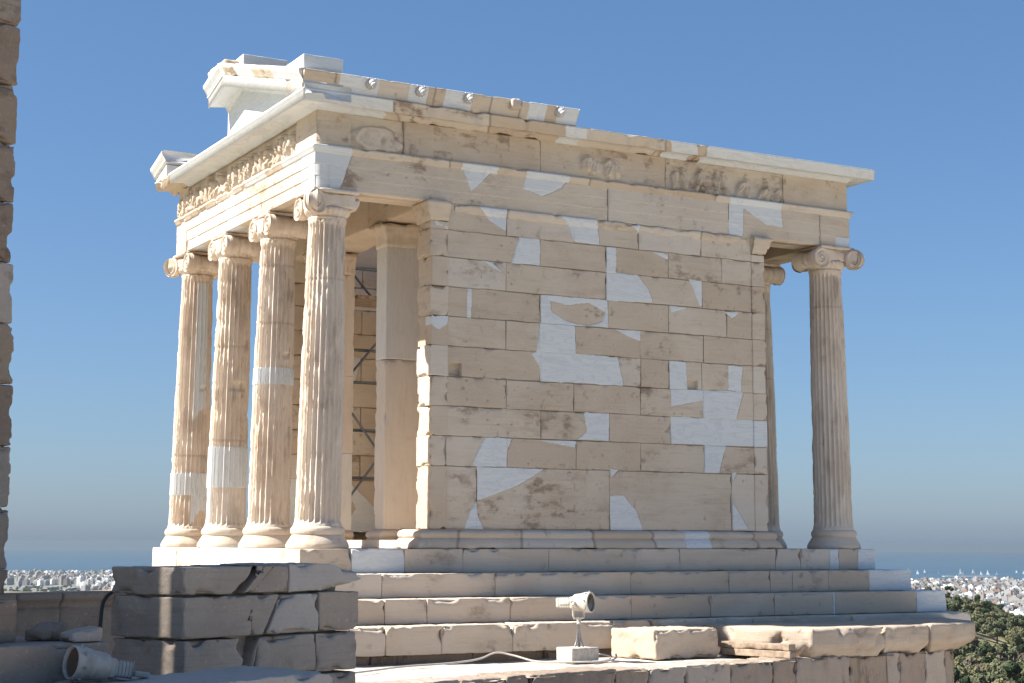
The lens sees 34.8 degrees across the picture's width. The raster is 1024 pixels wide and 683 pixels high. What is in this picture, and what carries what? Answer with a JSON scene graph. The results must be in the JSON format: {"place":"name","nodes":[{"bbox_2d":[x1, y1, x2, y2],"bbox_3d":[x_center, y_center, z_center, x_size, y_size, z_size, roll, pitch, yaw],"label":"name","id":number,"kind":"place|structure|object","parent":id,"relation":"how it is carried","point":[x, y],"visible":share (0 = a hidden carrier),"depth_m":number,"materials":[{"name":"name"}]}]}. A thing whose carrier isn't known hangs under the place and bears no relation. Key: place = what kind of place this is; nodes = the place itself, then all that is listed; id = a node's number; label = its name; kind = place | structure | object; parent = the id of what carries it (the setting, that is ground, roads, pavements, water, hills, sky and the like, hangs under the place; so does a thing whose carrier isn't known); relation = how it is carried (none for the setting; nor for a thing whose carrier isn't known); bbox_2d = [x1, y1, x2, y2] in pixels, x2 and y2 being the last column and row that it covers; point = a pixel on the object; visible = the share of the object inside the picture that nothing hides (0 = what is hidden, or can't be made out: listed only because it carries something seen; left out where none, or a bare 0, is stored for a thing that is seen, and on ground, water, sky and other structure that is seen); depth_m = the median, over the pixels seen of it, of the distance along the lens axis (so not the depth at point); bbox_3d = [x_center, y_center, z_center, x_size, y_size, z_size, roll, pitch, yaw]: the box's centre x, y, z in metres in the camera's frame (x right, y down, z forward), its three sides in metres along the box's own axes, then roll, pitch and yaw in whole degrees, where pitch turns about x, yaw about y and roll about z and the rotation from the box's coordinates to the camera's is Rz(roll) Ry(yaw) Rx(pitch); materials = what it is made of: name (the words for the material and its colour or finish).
{"place":"outdoors","nodes":[
{"label":"outdoors","id":0,"kind":"place"},
{"bbox_2d":[4,583,1010,647],"bbox_3d":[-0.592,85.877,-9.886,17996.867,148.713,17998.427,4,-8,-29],"label":"hillside","id":1,"kind":"structure","parent":0,"point":[986,637],"depth_m":713.40,"materials":[{"name":"green plant"}]},
{"bbox_2d":[4,578,10,584],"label":"apartment block","id":2,"kind":"structure","parent":1,"relation":"on","point":[7,581],"depth_m":5261.86,"materials":[{"name":"grey concrete"}]},
{"bbox_2d":[7,576,14,584],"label":"apartment block","id":3,"kind":"structure","parent":1,"relation":"on","point":[12,579],"depth_m":5337.72,"materials":[{"name":"grey concrete"}]},
{"bbox_2d":[16,580,21,585],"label":"apartment block","id":4,"kind":"structure","parent":1,"relation":"on","point":[18,582],"depth_m":5214.72,"materials":[{"name":"white concrete"}]},
{"bbox_2d":[22,579,29,584],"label":"apartment block","id":5,"kind":"structure","parent":1,"relation":"on","point":[25,582],"depth_m":5243.87,"materials":[{"name":"grey concrete"}]},
{"bbox_2d":[37,579,43,585],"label":"apartment block","id":6,"kind":"structure","parent":1,"relation":"on","point":[40,582],"depth_m":5198.93,"materials":[{"name":"white concrete"}]},
{"bbox_2d":[44,580,49,585],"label":"apartment block","id":7,"kind":"structure","parent":1,"relation":"on","point":[46,582],"depth_m":5230.91,"materials":[{"name":"grey concrete"}]},
{"bbox_2d":[50,579,54,584],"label":"apartment block","id":8,"kind":"structure","parent":1,"relation":"on","point":[52,581],"depth_m":5265.40,"materials":[{"name":"white concrete"}]},
{"bbox_2d":[59,575,65,584],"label":"apartment block","id":9,"kind":"structure","parent":1,"relation":"on","point":[61,577],"depth_m":5255.67,"materials":[{"name":"white concrete"}]},
{"bbox_2d":[63,578,69,585],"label":"apartment block","id":10,"kind":"structure","parent":1,"relation":"on","point":[66,581],"depth_m":5215.76,"materials":[{"name":"grey concrete"}]},
{"bbox_2d":[76,576,83,584],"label":"apartment block","id":11,"kind":"structure","parent":1,"relation":"on","point":[80,579],"depth_m":5258.63,"materials":[{"name":"white concrete"}]},
{"bbox_2d":[81,585,89,590],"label":"apartment block","id":12,"kind":"structure","parent":1,"relation":"on","point":[85,587],"depth_m":4310.65,"materials":[{"name":"white concrete"}]},
{"bbox_2d":[7,568,1023,603],"bbox_3d":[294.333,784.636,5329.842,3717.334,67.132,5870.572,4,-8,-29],"label":"city","id":13,"kind":"object","parent":1,"relation":"on","point":[1009,589],"visible":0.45,"depth_m":5062.58},
{"bbox_2d":[355,649,953,682],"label":"bastion wall","id":14,"kind":"structure","parent":1,"relation":"on","point":[923,666],"depth_m":17.51,"materials":[{"name":"stone"}]},
{"bbox_2d":[721,647,795,657],"bbox_3d":[2.735,3.453,18.120,0.925,0.076,0.133,-6,-10,43],"label":"timber plank","id":15,"kind":"object","parent":14,"relation":"on","point":[758,652],"visible":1,"depth_m":18.05,"materials":[{"name":"brown wood"}]},
{"bbox_2d":[721,640,794,650],"bbox_3d":[2.729,3.378,18.134,0.910,0.074,0.133,-6,-10,43],"label":"timber plank","id":16,"kind":"object","parent":15,"relation":"on","point":[759,645],"visible":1,"depth_m":18.06,"materials":[{"name":"brown wood"}]},
{"bbox_2d":[705,617,975,657],"bbox_3d":[4.238,3.542,19.706,4.379,0.340,1.892,6,-9,-39],"label":"coping course","id":17,"kind":"object","parent":14,"relation":"on","point":[870,637],"visible":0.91,"depth_m":18.55,"materials":[{"name":"beige stone"}]},
{"bbox_2d":[944,586,953,598],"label":"hillside tree","id":18,"kind":"object","parent":1,"relation":"on","point":[950,588],"visible":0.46,"depth_m":779.62,"materials":[{"name":"green plant"}]},
{"bbox_2d":[946,599,966,611],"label":"hillside tree","id":19,"kind":"object","parent":1,"relation":"on","point":[955,605],"visible":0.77,"depth_m":707.23,"materials":[{"name":"green plant"}]},
{"bbox_2d":[953,666,960,681],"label":"hillside tree","id":20,"kind":"object","parent":1,"relation":"on","point":[956,673],"visible":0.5,"depth_m":331.51,"materials":[{"name":"green plant"}]},
{"bbox_2d":[953,647,961,658],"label":"hillside tree","id":21,"kind":"object","parent":1,"relation":"on","point":[954,653],"visible":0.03,"depth_m":433.49,"materials":[{"name":"green plant"}]},
{"bbox_2d":[953,595,976,604],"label":"hillside tree","id":22,"kind":"object","parent":1,"relation":"on","point":[962,600],"visible":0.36,"depth_m":773.47,"materials":[{"name":"green plant"}]},
{"bbox_2d":[960,676,970,682],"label":"hillside tree","id":23,"kind":"object","parent":1,"relation":"on","point":[965,679],"visible":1,"depth_m":339.46,"materials":[{"name":"green plant"}]},
{"bbox_2d":[954,660,981,678],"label":"hillside tree","id":24,"kind":"object","parent":1,"relation":"on","point":[970,670],"visible":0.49,"depth_m":376.09,"materials":[{"name":"green plant"}]},
{"bbox_2d":[956,640,990,657],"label":"hillside tree","id":25,"kind":"object","parent":1,"relation":"on","point":[968,649],"visible":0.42,"depth_m":454.65,"materials":[{"name":"green plant"}]},
{"bbox_2d":[962,657,984,674],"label":"hillside tree","id":26,"kind":"object","parent":1,"relation":"on","point":[968,661],"visible":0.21,"depth_m":395.46,"materials":[{"name":"plant"}]},
{"bbox_2d":[966,654,984,663],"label":"hillside tree","id":27,"kind":"object","parent":1,"relation":"on","point":[977,658],"visible":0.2,"depth_m":426.86,"materials":[{"name":"green plant"}]},
{"bbox_2d":[971,637,979,645],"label":"hillside tree","id":28,"kind":"object","parent":1,"relation":"on","point":[975,641],"visible":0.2,"depth_m":511.19,"materials":[{"name":"green plant"}]},
{"bbox_2d":[962,600,990,613],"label":"hillside tree","id":29,"kind":"object","parent":1,"relation":"on","point":[975,608],"visible":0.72,"depth_m":746.21,"materials":[{"name":"green plant"}]},
{"bbox_2d":[970,613,982,634],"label":"hillside tree","id":30,"kind":"object","parent":1,"relation":"on","point":[975,616],"visible":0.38,"depth_m":653.60,"materials":[{"name":"green plant"}]},
{"bbox_2d":[974,594,980,600],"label":"hillside tree","id":31,"kind":"object","parent":1,"relation":"on","point":[977,597],"visible":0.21,"depth_m":847.74,"materials":[{"name":"green plant"}]},
{"bbox_2d":[971,618,985,636],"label":"hillside tree","id":32,"kind":"object","parent":1,"relation":"on","point":[979,623],"visible":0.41,"depth_m":638.97,"materials":[{"name":"green plant"}]},
{"bbox_2d":[981,600,992,613],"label":"hillside tree","id":33,"kind":"object","parent":1,"relation":"on","point":[988,603],"visible":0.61,"depth_m":725.16,"materials":[{"name":"green plant"}]},
{"bbox_2d":[978,611,1000,624],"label":"hillside tree","id":34,"kind":"object","parent":1,"relation":"on","point":[986,616],"visible":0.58,"depth_m":709.82,"materials":[{"name":"green plant"}]},
{"bbox_2d":[980,662,998,672],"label":"hillside tree","id":35,"kind":"object","parent":1,"relation":"on","point":[985,667],"visible":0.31,"depth_m":385.02,"materials":[{"name":"green plant"}]},
{"bbox_2d":[984,597,994,601],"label":"apartment block","id":36,"kind":"structure","parent":1,"relation":"on","point":[989,598],"depth_m":3107.23,"materials":[{"name":"white concrete"}]},
{"bbox_2d":[981,645,998,663],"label":"hillside tree","id":37,"kind":"object","parent":1,"relation":"on","point":[985,649],"visible":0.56,"depth_m":421.69,"materials":[{"name":"green plant"}]},
{"bbox_2d":[970,663,1012,682],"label":"hillside tree","id":38,"kind":"object","parent":1,"relation":"on","point":[988,677],"visible":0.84,"depth_m":345.84,"materials":[{"name":"green plant"}]},
{"bbox_2d":[987,628,996,639],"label":"hillside tree","id":39,"kind":"object","parent":1,"relation":"on","point":[991,634],"visible":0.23,"depth_m":650.24,"materials":[{"name":"green plant"}]},
{"bbox_2d":[979,617,1007,643],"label":"hillside tree","id":40,"kind":"object","parent":1,"relation":"on","point":[999,629],"visible":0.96,"depth_m":636.68,"materials":[{"name":"green plant"}]},
{"bbox_2d":[986,644,1007,659],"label":"hillside tree","id":41,"kind":"object","parent":1,"relation":"on","point":[999,650],"visible":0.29,"depth_m":466.66,"materials":[{"name":"green plant"}]},
{"bbox_2d":[991,603,1002,622],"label":"hillside tree","id":42,"kind":"object","parent":1,"relation":"on","point":[994,607],"visible":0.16,"depth_m":778.32,"materials":[{"name":"green plant"}]},
{"bbox_2d":[991,658,1002,663],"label":"hillside tree","id":43,"kind":"object","parent":1,"relation":"on","point":[998,661],"visible":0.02,"depth_m":402.35,"materials":[{"name":"green plant"}]},
{"bbox_2d":[990,609,1006,621],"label":"hillside tree","id":44,"kind":"object","parent":1,"relation":"on","point":[1002,613],"visible":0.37,"depth_m":740.41,"materials":[{"name":"green plant"}]},
{"bbox_2d":[997,604,1004,612],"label":"hillside tree","id":45,"kind":"object","parent":1,"relation":"on","point":[1000,606],"visible":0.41,"depth_m":761.39,"materials":[{"name":"green plant"}]},
{"bbox_2d":[991,676,1014,682],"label":"hillside tree","id":46,"kind":"object","parent":1,"relation":"on","point":[1006,680],"visible":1,"depth_m":340.94,"materials":[{"name":"green plant"}]},
{"bbox_2d":[994,655,1011,663],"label":"hillside tree","id":47,"kind":"object","parent":1,"relation":"on","point":[1002,659],"visible":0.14,"depth_m":433.51,"materials":[{"name":"green plant"}]},
{"bbox_2d":[998,643,1007,648],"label":"hillside tree","id":48,"kind":"object","parent":1,"relation":"on","point":[1004,645],"visible":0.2,"depth_m":483.53,"materials":[{"name":"green plant"}]},
{"bbox_2d":[993,671,1021,680],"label":"hillside tree","id":49,"kind":"object","parent":1,"relation":"on","point":[1014,675],"visible":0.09,"depth_m":372.33,"materials":[{"name":"green plant"}]},
{"bbox_2d":[1004,651,1016,661],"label":"hillside tree","id":50,"kind":"object","parent":1,"relation":"on","point":[1009,654],"visible":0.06,"depth_m":473.11,"materials":[{"name":"green plant"}]},
{"bbox_2d":[1004,648,1017,656],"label":"hillside tree","id":51,"kind":"object","parent":1,"relation":"on","point":[1013,652],"visible":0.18,"depth_m":516.59,"materials":[{"name":"green plant"}]},
{"bbox_2d":[1006,604,1017,609],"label":"apartment block","id":52,"kind":"structure","parent":1,"relation":"on","point":[1013,606],"depth_m":2547.02,"materials":[{"name":"white concrete"}]},
{"bbox_2d":[1004,626,1023,642],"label":"hillside tree","id":53,"kind":"object","parent":1,"relation":"on","point":[1018,630],"visible":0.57,"depth_m":628.76,"materials":[{"name":"green plant"}]},
{"bbox_2d":[1005,611,1022,615],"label":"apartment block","id":54,"kind":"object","parent":1,"relation":"on","point":[1011,613],"visible":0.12,"depth_m":828.29,"materials":[{"name":"white concrete"}]},
{"bbox_2d":[1006,662,1022,682],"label":"hillside tree","id":55,"kind":"object","parent":1,"relation":"on","point":[1014,667],"visible":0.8,"depth_m":346.39,"materials":[{"name":"green plant"}]},
{"bbox_2d":[1006,615,1023,629],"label":"hillside tree","id":56,"kind":"object","parent":1,"relation":"on","point":[1013,622],"visible":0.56,"depth_m":674.51,"materials":[{"name":"green plant"}]},
{"bbox_2d":[1008,632,1023,652],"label":"hillside tree","id":57,"kind":"object","parent":1,"relation":"on","point":[1017,640],"visible":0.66,"depth_m":571.25,"materials":[{"name":"green plant"}]},
{"bbox_2d":[1012,598,1020,603],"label":"apartment block","id":58,"kind":"structure","parent":1,"relation":"on","point":[1015,601],"depth_m":3111.88,"materials":[{"name":"beige concrete"}]},
{"bbox_2d":[1010,609,1023,614],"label":"apartment block","id":59,"kind":"structure","parent":1,"relation":"on","point":[1016,611],"depth_m":2363.03,"materials":[{"name":"white concrete"}]},
{"bbox_2d":[1013,652,1023,660],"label":"hillside tree","id":60,"kind":"object","parent":1,"relation":"on","point":[1020,656],"visible":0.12,"depth_m":479.18,"materials":[{"name":"green plant"}]},
{"bbox_2d":[1014,666,1023,682],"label":"hillside tree","id":61,"kind":"object","parent":1,"relation":"on","point":[1022,672],"visible":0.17,"depth_m":376.69,"materials":[{"name":"green plant"}]},
{"bbox_2d":[1017,676,1023,682],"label":"hillside tree","id":62,"kind":"object","parent":1,"relation":"on","point":[1020,680],"visible":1,"depth_m":349.88,"materials":[{"name":"green plant"}]},
{"bbox_2d":[0,0,1023,552],"label":"sky","id":63,"kind":"structure","parent":0,"point":[927,96],"materials":[{"name":"blue"}]},
{"bbox_2d":[1,550,1023,579],"bbox_3d":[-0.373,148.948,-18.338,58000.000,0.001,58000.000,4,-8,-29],"label":"sea","id":64,"kind":"structure","parent":0,"point":[930,564],"depth_m":12996.35,"materials":[{"name":"liquid"}]},
{"bbox_2d":[942,576,994,576],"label":"breakwater","id":65,"kind":"object","parent":64,"relation":"in","point":[968,576],"visible":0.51,"depth_m":7504.15,"materials":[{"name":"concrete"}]},
{"bbox_2d":[344,650,952,681],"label":"terrace floor","id":66,"kind":"structure","parent":0,"point":[455,670],"depth_m":16.85,"materials":[{"name":"beige stone"}]},
{"bbox_2d":[355,652,616,673],"bbox_3d":[-0.461,3.261,16.649,3.756,0.110,0.732,5,-9,-36],"label":"power cable","id":67,"kind":"object","parent":66,"relation":"on","point":[596,661],"visible":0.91,"depth_m":17.13,"materials":[{"name":"white plastic"}]},
{"bbox_2d":[150,54,970,665],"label":"ionic temple","id":68,"kind":"structure","parent":66,"relation":"on","point":[564,324],"depth_m":19.88,"materials":[{"name":"stone"}]},
{"bbox_2d":[352,267,376,494],"bbox_3d":[-1.188,0.908,23.204,2.650,3.990,0.918,4,-8,-29],"label":"scaffold","id":69,"kind":"object","parent":68,"relation":"on","point":[369,300],"visible":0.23,"depth_m":23.06,"materials":[{"name":"metal"}]},
{"bbox_2d":[556,591,598,663],"bbox_3d":[0.672,3.049,17.480,0.417,0.755,0.436,4,-8,-29],"label":"floodlight","id":70,"kind":"object","parent":66,"relation":"on","point":[585,602],"visible":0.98,"depth_m":17.39,"materials":[{"name":"metal"}]},
{"bbox_2d":[611,625,719,659],"bbox_3d":[1.714,3.357,18.215,1.087,0.337,0.613,5,-8,-33],"label":"marble block","id":71,"kind":"object","parent":66,"relation":"on","point":[665,642],"depth_m":17.99,"materials":[{"name":"beige stone"}]},
{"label":"forecourt floor","id":72,"kind":"structure","parent":0,"visible":0},
{"bbox_2d":[0,0,20,594],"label":"gate building wall","id":73,"kind":"structure","parent":72,"relation":"on","point":[10,15],"depth_m":13.16,"materials":[{"name":"stone"}]},
{"bbox_2d":[0,636,108,682],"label":"stone ledge","id":74,"kind":"object","parent":72,"relation":"on","point":[22,660],"visible":0.59,"depth_m":8.31,"materials":[{"name":"stone"}]},
{"bbox_2d":[0,599,16,642],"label":"upright block","id":75,"kind":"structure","parent":74,"relation":"on","point":[8,615],"depth_m":8.47,"materials":[{"name":"stone"}]},
{"bbox_2d":[25,622,67,640],"bbox_3d":[-2.494,1.554,8.757,0.162,0.093,0.204,-1,-7,8],"label":"stone fragment","id":76,"kind":"object","parent":74,"relation":"on","point":[47,631],"visible":0.9,"depth_m":8.67,"materials":[{"name":"stone"}]},
{"bbox_2d":[60,626,102,641],"bbox_3d":[-2.286,1.552,8.666,0.174,0.077,0.163,6,-9,-39],"label":"stone fragment","id":77,"kind":"object","parent":74,"relation":"on","point":[87,634],"visible":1,"depth_m":8.62,"materials":[{"name":"stone"}]},
{"bbox_2d":[0,590,126,656],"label":"parapet","id":78,"kind":"structure","parent":72,"relation":"on","point":[75,609],"depth_m":13.38,"materials":[{"name":"stone"}]},
{"bbox_2d":[54,665,332,682],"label":"slab","id":79,"kind":"structure","parent":72,"relation":"on","point":[246,674],"depth_m":8.76,"materials":[{"name":"grey stone"}]},
{"bbox_2d":[62,644,149,682],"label":"fallen floodlight","id":80,"kind":"object","parent":79,"relation":"on","point":[81,662],"visible":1,"depth_m":8.34,"materials":[{"name":"metal"}]},
{"bbox_2d":[111,562,360,682],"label":"ruined wall","id":81,"kind":"structure","parent":72,"relation":"on","point":[186,618],"depth_m":10.26,"materials":[{"name":"grey stone"}]},
{"bbox_2d":[98,591,113,639],"bbox_3d":[-2.486,1.838,10.250,0.085,0.593,0.426,-2,-7,18],"label":"drain cable","id":82,"kind":"object","parent":81,"relation":"hanging from","point":[107,595],"visible":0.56,"depth_m":10.13,"materials":[{"name":"black rubber"}]}
]}

